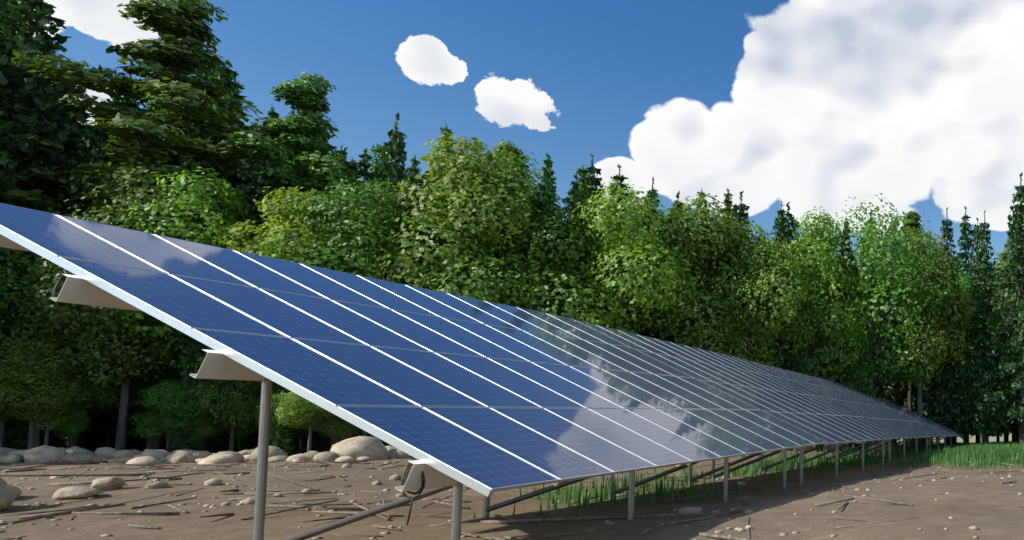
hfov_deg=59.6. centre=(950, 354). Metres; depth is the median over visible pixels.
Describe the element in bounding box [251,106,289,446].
fir tree
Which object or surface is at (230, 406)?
broad tree
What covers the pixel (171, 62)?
pine tree
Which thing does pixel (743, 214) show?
spruce tree
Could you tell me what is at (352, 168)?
fir tree
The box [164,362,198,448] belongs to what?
broad tree
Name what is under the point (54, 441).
fir tree
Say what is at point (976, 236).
spruce tree
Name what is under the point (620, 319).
broad tree
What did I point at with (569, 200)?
spruce tree
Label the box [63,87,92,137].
spruce tree
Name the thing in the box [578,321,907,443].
solar panel
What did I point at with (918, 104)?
sky
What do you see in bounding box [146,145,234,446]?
spruce tree
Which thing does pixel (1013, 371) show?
spruce tree
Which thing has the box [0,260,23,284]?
broad tree
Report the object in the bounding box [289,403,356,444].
broad tree
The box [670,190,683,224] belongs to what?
spruce tree
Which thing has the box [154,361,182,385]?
broad tree
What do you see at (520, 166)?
fir tree
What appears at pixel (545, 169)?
fir tree
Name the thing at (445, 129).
fir tree
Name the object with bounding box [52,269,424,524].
pv cables
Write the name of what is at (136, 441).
fir tree
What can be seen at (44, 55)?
spruce tree
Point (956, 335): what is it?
broad tree
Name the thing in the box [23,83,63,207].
fir tree
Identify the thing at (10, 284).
broad tree
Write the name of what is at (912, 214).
broad tree
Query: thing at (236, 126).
spruce tree
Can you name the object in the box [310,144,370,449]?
fir tree
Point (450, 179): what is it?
broad tree
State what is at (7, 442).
fir tree
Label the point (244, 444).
fir tree
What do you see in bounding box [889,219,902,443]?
spruce tree
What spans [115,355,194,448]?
broad tree
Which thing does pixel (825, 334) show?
broad tree
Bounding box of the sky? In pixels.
[17,0,1023,442]
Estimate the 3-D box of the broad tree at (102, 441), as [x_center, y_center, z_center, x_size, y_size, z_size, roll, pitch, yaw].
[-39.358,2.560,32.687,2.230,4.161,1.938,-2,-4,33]
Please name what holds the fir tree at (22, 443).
on the ground at (989, 508)
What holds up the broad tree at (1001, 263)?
on the ground at (989, 508)
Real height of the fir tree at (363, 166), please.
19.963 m
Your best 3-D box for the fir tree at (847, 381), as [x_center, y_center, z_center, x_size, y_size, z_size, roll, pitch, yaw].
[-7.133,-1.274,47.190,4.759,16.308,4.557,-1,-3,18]
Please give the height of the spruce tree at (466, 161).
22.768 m
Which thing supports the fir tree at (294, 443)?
on the ground at (989, 508)
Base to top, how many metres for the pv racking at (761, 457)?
5.313 m
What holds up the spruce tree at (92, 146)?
on the ground at (989, 508)
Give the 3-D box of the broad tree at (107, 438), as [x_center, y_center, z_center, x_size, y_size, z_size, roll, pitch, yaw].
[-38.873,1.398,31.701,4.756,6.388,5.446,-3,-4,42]
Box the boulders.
[0,436,894,511]
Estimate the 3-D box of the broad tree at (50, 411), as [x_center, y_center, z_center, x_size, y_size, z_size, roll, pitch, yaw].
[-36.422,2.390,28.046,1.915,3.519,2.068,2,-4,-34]
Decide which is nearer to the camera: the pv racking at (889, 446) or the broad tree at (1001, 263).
the pv racking at (889, 446)
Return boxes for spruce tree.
[0,0,62,283]
[0,0,95,331]
[0,87,43,359]
[0,248,22,363]
[4,116,139,448]
[38,26,56,93]
[43,150,136,449]
[52,63,85,150]
[55,113,82,442]
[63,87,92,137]
[103,74,157,448]
[111,130,201,449]
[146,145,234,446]
[156,141,279,433]
[188,41,240,156]
[226,115,247,186]
[321,135,336,155]
[354,112,418,445]
[456,142,475,175]
[560,172,580,222]
[568,153,606,217]
[606,164,632,238]
[624,177,682,343]
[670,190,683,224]
[732,191,752,238]
[758,200,811,371]
[774,201,820,374]
[851,208,904,442]
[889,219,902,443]
[896,383,962,442]
[900,367,959,443]
[910,208,977,448]
[950,210,1011,444]
[951,205,975,442]
[958,217,1003,443]
[972,172,1023,444]
[995,214,1014,441]
[999,346,1017,427]
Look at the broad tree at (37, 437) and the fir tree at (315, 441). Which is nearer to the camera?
the broad tree at (37, 437)
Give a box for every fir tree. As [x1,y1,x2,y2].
[0,2,51,318]
[4,422,21,447]
[5,416,44,449]
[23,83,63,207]
[41,428,82,447]
[131,100,167,446]
[160,192,245,451]
[164,396,203,452]
[193,72,232,446]
[209,416,258,450]
[220,59,249,130]
[234,432,256,450]
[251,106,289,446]
[269,390,294,452]
[270,433,317,452]
[294,431,329,452]
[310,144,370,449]
[342,159,361,440]
[347,156,357,172]
[353,148,375,434]
[366,154,433,443]
[421,171,430,238]
[424,122,454,235]
[509,153,571,316]
[511,149,531,209]
[547,165,611,322]
[689,188,718,323]
[700,188,752,355]
[818,217,879,396]
[988,255,1016,441]
[991,212,1023,439]
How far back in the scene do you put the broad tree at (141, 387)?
31.33 m
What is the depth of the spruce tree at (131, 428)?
31.34 m
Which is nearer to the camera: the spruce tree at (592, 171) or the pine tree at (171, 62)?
the pine tree at (171, 62)
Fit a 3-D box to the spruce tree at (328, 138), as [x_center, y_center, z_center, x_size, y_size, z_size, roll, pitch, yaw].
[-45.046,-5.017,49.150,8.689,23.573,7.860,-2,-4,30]
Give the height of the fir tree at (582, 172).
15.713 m
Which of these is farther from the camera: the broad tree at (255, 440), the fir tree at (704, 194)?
the fir tree at (704, 194)
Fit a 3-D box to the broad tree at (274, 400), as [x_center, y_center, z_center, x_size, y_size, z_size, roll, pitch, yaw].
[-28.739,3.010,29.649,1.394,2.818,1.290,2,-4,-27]
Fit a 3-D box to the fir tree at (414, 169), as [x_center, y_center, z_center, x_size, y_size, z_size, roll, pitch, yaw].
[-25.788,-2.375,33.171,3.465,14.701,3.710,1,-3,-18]
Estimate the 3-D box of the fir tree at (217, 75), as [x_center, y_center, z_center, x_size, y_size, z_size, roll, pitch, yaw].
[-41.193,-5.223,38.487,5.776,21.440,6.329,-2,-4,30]
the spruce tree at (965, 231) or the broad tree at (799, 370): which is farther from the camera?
the spruce tree at (965, 231)
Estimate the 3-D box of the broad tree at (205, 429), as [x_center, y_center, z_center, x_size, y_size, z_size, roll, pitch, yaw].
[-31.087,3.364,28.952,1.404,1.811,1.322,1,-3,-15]
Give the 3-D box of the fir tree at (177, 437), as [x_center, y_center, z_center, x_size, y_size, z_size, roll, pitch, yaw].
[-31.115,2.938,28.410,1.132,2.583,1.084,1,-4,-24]
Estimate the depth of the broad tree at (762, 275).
41.88 m
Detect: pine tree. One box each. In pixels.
[0,0,316,449]
[211,71,392,448]
[283,134,358,183]
[366,144,400,182]
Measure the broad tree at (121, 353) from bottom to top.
11.619 m
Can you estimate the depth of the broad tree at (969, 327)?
58.97 m
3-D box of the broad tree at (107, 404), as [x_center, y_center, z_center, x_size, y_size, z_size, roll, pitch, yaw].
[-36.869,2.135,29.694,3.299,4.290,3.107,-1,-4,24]
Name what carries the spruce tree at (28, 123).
on the ground at (989, 508)
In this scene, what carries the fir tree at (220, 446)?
on the ground at (989, 508)
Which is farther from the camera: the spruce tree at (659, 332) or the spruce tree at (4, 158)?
the spruce tree at (659, 332)
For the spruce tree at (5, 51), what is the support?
on the ground at (989, 508)
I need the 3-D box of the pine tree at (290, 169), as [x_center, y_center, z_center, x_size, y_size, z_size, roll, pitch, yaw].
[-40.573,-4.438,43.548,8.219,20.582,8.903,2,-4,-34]
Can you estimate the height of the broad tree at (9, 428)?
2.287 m
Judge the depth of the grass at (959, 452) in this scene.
28.32 m
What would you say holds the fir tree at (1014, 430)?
on the ground at (989, 508)
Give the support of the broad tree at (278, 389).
on the ground at (989, 508)
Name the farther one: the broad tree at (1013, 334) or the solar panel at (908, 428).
the broad tree at (1013, 334)
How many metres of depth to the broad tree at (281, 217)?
30.50 m
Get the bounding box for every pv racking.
[0,215,826,539]
[627,359,906,483]
[769,402,942,462]
[838,436,957,452]
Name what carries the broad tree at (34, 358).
on the ground at (989, 508)
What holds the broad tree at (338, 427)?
on the ground at (989, 508)
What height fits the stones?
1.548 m
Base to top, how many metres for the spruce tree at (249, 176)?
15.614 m
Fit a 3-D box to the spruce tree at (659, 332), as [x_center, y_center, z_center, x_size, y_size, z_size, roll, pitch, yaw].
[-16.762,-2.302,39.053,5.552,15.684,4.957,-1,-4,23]
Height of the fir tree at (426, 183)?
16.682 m
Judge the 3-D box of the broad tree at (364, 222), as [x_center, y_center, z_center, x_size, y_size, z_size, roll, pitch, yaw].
[-28.286,-1.671,32.576,7.503,13.221,8.751,0,-3,5]
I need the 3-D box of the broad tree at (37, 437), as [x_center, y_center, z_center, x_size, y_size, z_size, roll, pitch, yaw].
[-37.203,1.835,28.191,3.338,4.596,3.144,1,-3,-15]
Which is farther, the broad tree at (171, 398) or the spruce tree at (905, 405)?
the spruce tree at (905, 405)
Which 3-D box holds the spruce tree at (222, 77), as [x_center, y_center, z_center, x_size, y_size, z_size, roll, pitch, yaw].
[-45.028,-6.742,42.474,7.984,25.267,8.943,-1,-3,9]
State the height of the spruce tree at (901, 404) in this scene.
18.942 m
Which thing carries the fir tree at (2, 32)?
on the ground at (989, 508)
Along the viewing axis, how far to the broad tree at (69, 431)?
28.79 m
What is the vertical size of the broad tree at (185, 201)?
12.875 m
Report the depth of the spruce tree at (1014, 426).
58.33 m
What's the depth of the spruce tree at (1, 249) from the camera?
28.71 m
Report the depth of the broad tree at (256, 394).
30.22 m
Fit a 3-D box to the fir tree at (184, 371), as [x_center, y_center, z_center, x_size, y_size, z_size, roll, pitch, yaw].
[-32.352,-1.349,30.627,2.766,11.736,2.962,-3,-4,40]
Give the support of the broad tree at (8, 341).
on the ground at (989, 508)
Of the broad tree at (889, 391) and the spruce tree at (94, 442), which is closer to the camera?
the spruce tree at (94, 442)
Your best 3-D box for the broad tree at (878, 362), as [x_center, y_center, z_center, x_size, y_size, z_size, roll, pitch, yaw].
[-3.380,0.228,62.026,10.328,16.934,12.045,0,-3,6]
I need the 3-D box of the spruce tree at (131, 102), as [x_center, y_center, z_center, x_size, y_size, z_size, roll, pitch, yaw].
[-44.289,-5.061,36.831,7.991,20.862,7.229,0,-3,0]
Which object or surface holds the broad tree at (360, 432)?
on the ground at (989, 508)
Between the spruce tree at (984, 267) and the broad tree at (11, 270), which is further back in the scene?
the spruce tree at (984, 267)
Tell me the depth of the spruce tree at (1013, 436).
71.95 m
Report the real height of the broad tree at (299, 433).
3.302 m
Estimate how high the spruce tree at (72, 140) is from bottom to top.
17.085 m
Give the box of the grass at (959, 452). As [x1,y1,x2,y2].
[405,440,1023,517]
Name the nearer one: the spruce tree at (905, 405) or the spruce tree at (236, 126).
the spruce tree at (236, 126)
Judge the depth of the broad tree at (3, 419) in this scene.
27.91 m
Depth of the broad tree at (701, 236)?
40.04 m
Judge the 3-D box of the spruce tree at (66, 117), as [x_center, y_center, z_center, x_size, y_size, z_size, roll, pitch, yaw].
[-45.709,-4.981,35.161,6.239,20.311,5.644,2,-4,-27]
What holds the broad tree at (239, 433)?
on the ground at (989, 508)
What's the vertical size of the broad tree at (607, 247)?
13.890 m
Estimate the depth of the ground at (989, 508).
12.20 m
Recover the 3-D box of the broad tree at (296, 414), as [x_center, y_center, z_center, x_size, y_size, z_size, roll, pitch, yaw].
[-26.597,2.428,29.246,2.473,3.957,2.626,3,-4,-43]
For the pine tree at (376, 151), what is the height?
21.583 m
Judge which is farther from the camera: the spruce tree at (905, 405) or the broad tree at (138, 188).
the spruce tree at (905, 405)
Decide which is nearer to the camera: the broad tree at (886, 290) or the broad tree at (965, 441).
the broad tree at (886, 290)
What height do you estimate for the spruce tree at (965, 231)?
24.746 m
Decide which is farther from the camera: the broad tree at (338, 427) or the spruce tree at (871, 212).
the spruce tree at (871, 212)
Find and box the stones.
[0,455,1023,539]
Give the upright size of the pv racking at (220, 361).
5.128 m
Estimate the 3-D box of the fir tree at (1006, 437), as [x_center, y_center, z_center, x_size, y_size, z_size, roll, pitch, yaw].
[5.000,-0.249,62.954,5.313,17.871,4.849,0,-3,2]
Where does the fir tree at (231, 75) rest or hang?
on the ground at (989, 508)
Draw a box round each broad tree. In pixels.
[0,247,40,326]
[0,250,101,439]
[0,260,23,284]
[0,337,93,449]
[0,344,20,446]
[0,346,91,447]
[4,421,25,448]
[6,373,76,445]
[11,193,205,450]
[17,141,304,449]
[32,326,138,446]
[50,403,91,448]
[56,360,142,416]
[80,167,256,449]
[96,382,143,447]
[97,411,128,447]
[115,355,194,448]
[128,380,216,450]
[133,368,173,446]
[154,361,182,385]
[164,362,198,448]
[182,415,224,445]
[183,357,281,451]
[211,186,357,453]
[222,398,258,451]
[236,380,290,445]
[240,383,287,444]
[254,393,285,433]
[254,432,257,448]
[255,178,441,439]
[274,396,319,453]
[275,390,335,451]
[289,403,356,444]
[302,410,361,443]
[356,427,382,441]
[358,131,558,304]
[391,150,613,322]
[492,139,565,223]
[544,175,714,337]
[588,227,627,290]
[619,193,758,359]
[699,220,820,367]
[760,206,868,446]
[782,344,824,379]
[806,193,965,447]
[822,269,874,381]
[857,326,916,440]
[858,286,956,442]
[867,210,924,445]
[873,230,976,449]
[929,335,989,443]
[938,317,1011,442]
[951,273,1010,442]
[963,246,1023,385]
[988,289,1018,365]
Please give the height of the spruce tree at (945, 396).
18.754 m
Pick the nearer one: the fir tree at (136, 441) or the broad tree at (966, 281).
the fir tree at (136, 441)
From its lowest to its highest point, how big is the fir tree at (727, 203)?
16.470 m
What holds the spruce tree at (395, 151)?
on the ground at (989, 508)
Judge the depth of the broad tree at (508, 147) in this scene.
52.72 m
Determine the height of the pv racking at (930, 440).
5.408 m
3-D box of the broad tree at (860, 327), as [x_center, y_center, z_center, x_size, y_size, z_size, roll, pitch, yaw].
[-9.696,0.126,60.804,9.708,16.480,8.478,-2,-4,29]
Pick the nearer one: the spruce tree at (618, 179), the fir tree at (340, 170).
the fir tree at (340, 170)
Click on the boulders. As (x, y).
(361, 448)
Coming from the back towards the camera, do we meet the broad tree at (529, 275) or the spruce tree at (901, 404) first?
the spruce tree at (901, 404)
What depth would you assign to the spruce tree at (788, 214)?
56.97 m
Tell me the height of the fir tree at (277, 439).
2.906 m
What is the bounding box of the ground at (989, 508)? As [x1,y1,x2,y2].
[0,437,1023,539]
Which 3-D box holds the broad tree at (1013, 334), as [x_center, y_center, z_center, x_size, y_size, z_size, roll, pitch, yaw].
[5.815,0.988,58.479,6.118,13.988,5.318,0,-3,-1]
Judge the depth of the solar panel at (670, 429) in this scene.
9.89 m
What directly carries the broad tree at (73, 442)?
on the ground at (989, 508)
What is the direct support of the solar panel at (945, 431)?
on the pv racking at (930, 440)
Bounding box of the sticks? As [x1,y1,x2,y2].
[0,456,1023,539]
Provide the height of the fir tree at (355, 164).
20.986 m
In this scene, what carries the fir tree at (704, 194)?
on the ground at (989, 508)
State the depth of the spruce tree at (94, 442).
33.73 m
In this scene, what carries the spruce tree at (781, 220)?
on the ground at (989, 508)
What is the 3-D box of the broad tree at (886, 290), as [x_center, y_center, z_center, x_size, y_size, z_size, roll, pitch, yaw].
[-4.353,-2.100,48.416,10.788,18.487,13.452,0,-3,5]
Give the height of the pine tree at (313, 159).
20.109 m

